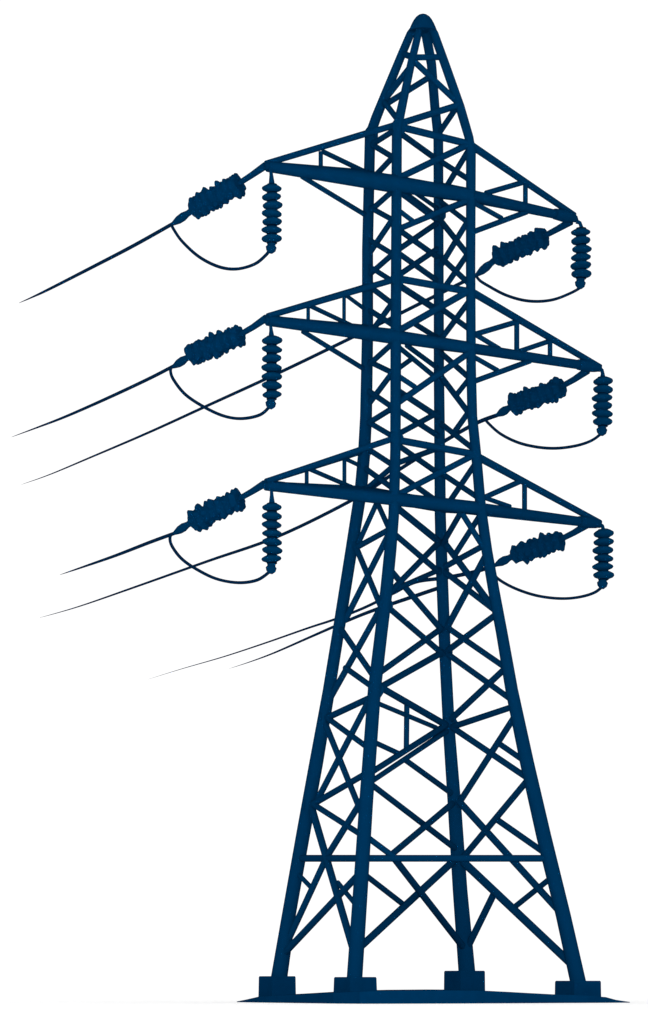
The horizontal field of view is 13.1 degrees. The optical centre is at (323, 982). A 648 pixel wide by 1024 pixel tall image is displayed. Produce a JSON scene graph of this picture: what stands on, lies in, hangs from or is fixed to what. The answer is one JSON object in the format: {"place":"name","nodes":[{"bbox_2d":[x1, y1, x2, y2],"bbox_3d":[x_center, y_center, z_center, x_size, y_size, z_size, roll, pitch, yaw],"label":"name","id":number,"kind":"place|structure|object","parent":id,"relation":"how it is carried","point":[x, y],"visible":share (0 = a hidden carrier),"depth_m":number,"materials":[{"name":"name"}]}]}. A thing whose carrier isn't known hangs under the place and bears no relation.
{"place":"outdoors","nodes":[
{"label":"outdoors","id":0,"kind":"place"},
{"bbox_2d":[0,983,647,1023],"bbox_3d":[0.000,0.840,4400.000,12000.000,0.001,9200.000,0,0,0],"label":"ground","id":1,"kind":"structure","parent":0,"point":[119,1003],"depth_m":94.63,"materials":[{"name":"white"}]},
{"bbox_2d":[237,989,629,1003],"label":"ground pad","id":2,"kind":"object","parent":1,"relation":"on","point":[425,996],"visible":0.9,"depth_m":112.88,"materials":[{"name":"blue concrete"}]},
{"bbox_2d":[258,14,601,996],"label":"electricity pylon","id":3,"kind":"object","parent":2,"relation":"on","point":[396,184],"visible":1,"depth_m":118.48,"materials":[{"name":"blue metal"}]},
{"bbox_2d":[171,162,266,225],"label":"strain insulator","id":4,"kind":"object","parent":3,"relation":"attached to","point":[205,201],"visible":1,"depth_m":116.46,"materials":[{"name":"blue ceramic"}]},
{"bbox_2d":[20,223,170,302],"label":"conductor wire","id":5,"kind":"object","parent":4,"relation":"attached to","point":[141,241],"visible":1,"depth_m":121.12,"materials":[{"name":"metal"}]},
{"bbox_2d":[172,315,265,368],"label":"strain insulator","id":6,"kind":"object","parent":3,"relation":"attached to","point":[218,344],"visible":1,"depth_m":116.53,"materials":[{"name":"blue ceramic"}]},
{"bbox_2d":[12,364,172,436],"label":"conductor wire","id":7,"kind":"object","parent":6,"relation":"attached to","point":[116,393],"visible":1,"depth_m":121.10,"materials":[{"name":"metal"}]},
{"bbox_2d":[173,480,264,534],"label":"strain insulator","id":8,"kind":"object","parent":3,"relation":"attached to","point":[207,514],"visible":1,"depth_m":116.47,"materials":[{"name":"blue ceramic"}]},
{"bbox_2d":[60,532,173,574],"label":"conductor wire","id":9,"kind":"object","parent":8,"relation":"attached to","point":[133,548],"visible":1,"depth_m":120.25,"materials":[{"name":"metal"}]},
{"bbox_2d":[261,325,282,409],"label":"suspension insulator","id":10,"kind":"object","parent":3,"relation":"hanging from","point":[271,367],"visible":1,"depth_m":114.81,"materials":[{"name":"blue ceramic"}]},
{"bbox_2d":[169,366,268,419],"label":"jumper wire","id":11,"kind":"object","parent":10,"relation":"attached to","point":[186,395],"visible":1,"depth_m":117.17,"materials":[{"name":"metal"}]},
{"bbox_2d":[261,170,282,253],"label":"suspension insulator","id":12,"kind":"object","parent":3,"relation":"hanging from","point":[271,221],"visible":1,"depth_m":114.81,"materials":[{"name":"blue ceramic"}]},
{"bbox_2d":[170,224,268,270],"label":"jumper wire","id":13,"kind":"object","parent":12,"relation":"attached to","point":[262,258],"visible":1,"depth_m":116.91,"materials":[{"name":"metal"}]},
{"bbox_2d":[261,490,282,573],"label":"suspension insulator","id":14,"kind":"object","parent":3,"relation":"hanging from","point":[271,533],"visible":1,"depth_m":114.81,"materials":[{"name":"blue ceramic"}]},
{"bbox_2d":[168,533,268,583],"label":"jumper wire","id":15,"kind":"object","parent":14,"relation":"hanging from","point":[187,563],"visible":1,"depth_m":117.14,"materials":[{"name":"metal"}]},
{"bbox_2d":[229,587,436,668],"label":"conductor wire","id":16,"kind":"object","parent":3,"relation":"attached to","point":[419,594],"visible":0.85,"depth_m":124.32,"materials":[{"name":"blue metal"}]},
{"bbox_2d":[475,222,572,275],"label":"strain insulator","id":17,"kind":"object","parent":3,"relation":"attached to","point":[504,254],"visible":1,"depth_m":124.32,"materials":[{"name":"blue ceramic"}]},
{"bbox_2d":[21,281,463,484],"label":"conductor wire","id":18,"kind":"object","parent":17,"relation":"attached to","point":[279,372],"visible":0.69,"depth_m":135.96,"materials":[{"name":"metal"}]},
{"bbox_2d":[495,526,587,566],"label":"strain insulator","id":19,"kind":"object","parent":3,"relation":"attached to","point":[543,545],"visible":1,"depth_m":124.93,"materials":[{"name":"blue ceramic"}]},
{"bbox_2d":[150,567,484,678],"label":"conductor wire","id":20,"kind":"object","parent":19,"relation":"attached to","point":[457,575],"visible":0.66,"depth_m":133.59,"materials":[{"name":"blue metal"}]},
{"bbox_2d":[496,371,589,416],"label":"strain insulator","id":21,"kind":"object","parent":3,"relation":"attached to","point":[553,389],"visible":1,"depth_m":124.94,"materials":[{"name":"blue ceramic"}]},
{"bbox_2d":[40,414,496,617],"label":"conductor wire","id":22,"kind":"object","parent":21,"relation":"attached to","point":[447,439],"visible":0.72,"depth_m":135.24,"materials":[{"name":"metal"}]},
{"bbox_2d":[570,220,591,288],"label":"suspension insulator","id":23,"kind":"object","parent":3,"relation":"hanging from","point":[580,265],"visible":1,"depth_m":122.60,"materials":[{"name":"blue ceramic"}]},
{"bbox_2d":[475,276,579,302],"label":"jumper wire","id":24,"kind":"object","parent":23,"relation":"attached to","point":[522,299],"visible":0.98,"depth_m":124.68,"materials":[{"name":"metal"}]},
{"bbox_2d":[592,368,612,435],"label":"suspension insulator","id":25,"kind":"object","parent":3,"relation":"hanging from","point":[602,397],"visible":1,"depth_m":123.23,"materials":[{"name":"blue ceramic"}]},
{"bbox_2d":[484,419,599,449],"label":"jumper wire","id":26,"kind":"object","parent":25,"relation":"hanging from","point":[536,446],"visible":1,"depth_m":125.43,"materials":[{"name":"metal"}]},
{"bbox_2d":[592,524,613,588],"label":"suspension insulator","id":27,"kind":"object","parent":3,"relation":"hanging from","point":[603,549],"visible":1,"depth_m":123.22,"materials":[{"name":"blue ceramic"}]},
{"bbox_2d":[497,576,600,599],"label":"jumper wire","id":28,"kind":"object","parent":27,"relation":"attached to","point":[546,597],"visible":0.85,"depth_m":125.23,"materials":[{"name":"metal"}]},
{"bbox_2d":[0,0,647,982],"label":"sky","id":29,"kind":"structure","parent":0,"point":[148,827],"materials":[{"name":"white"}]}
]}

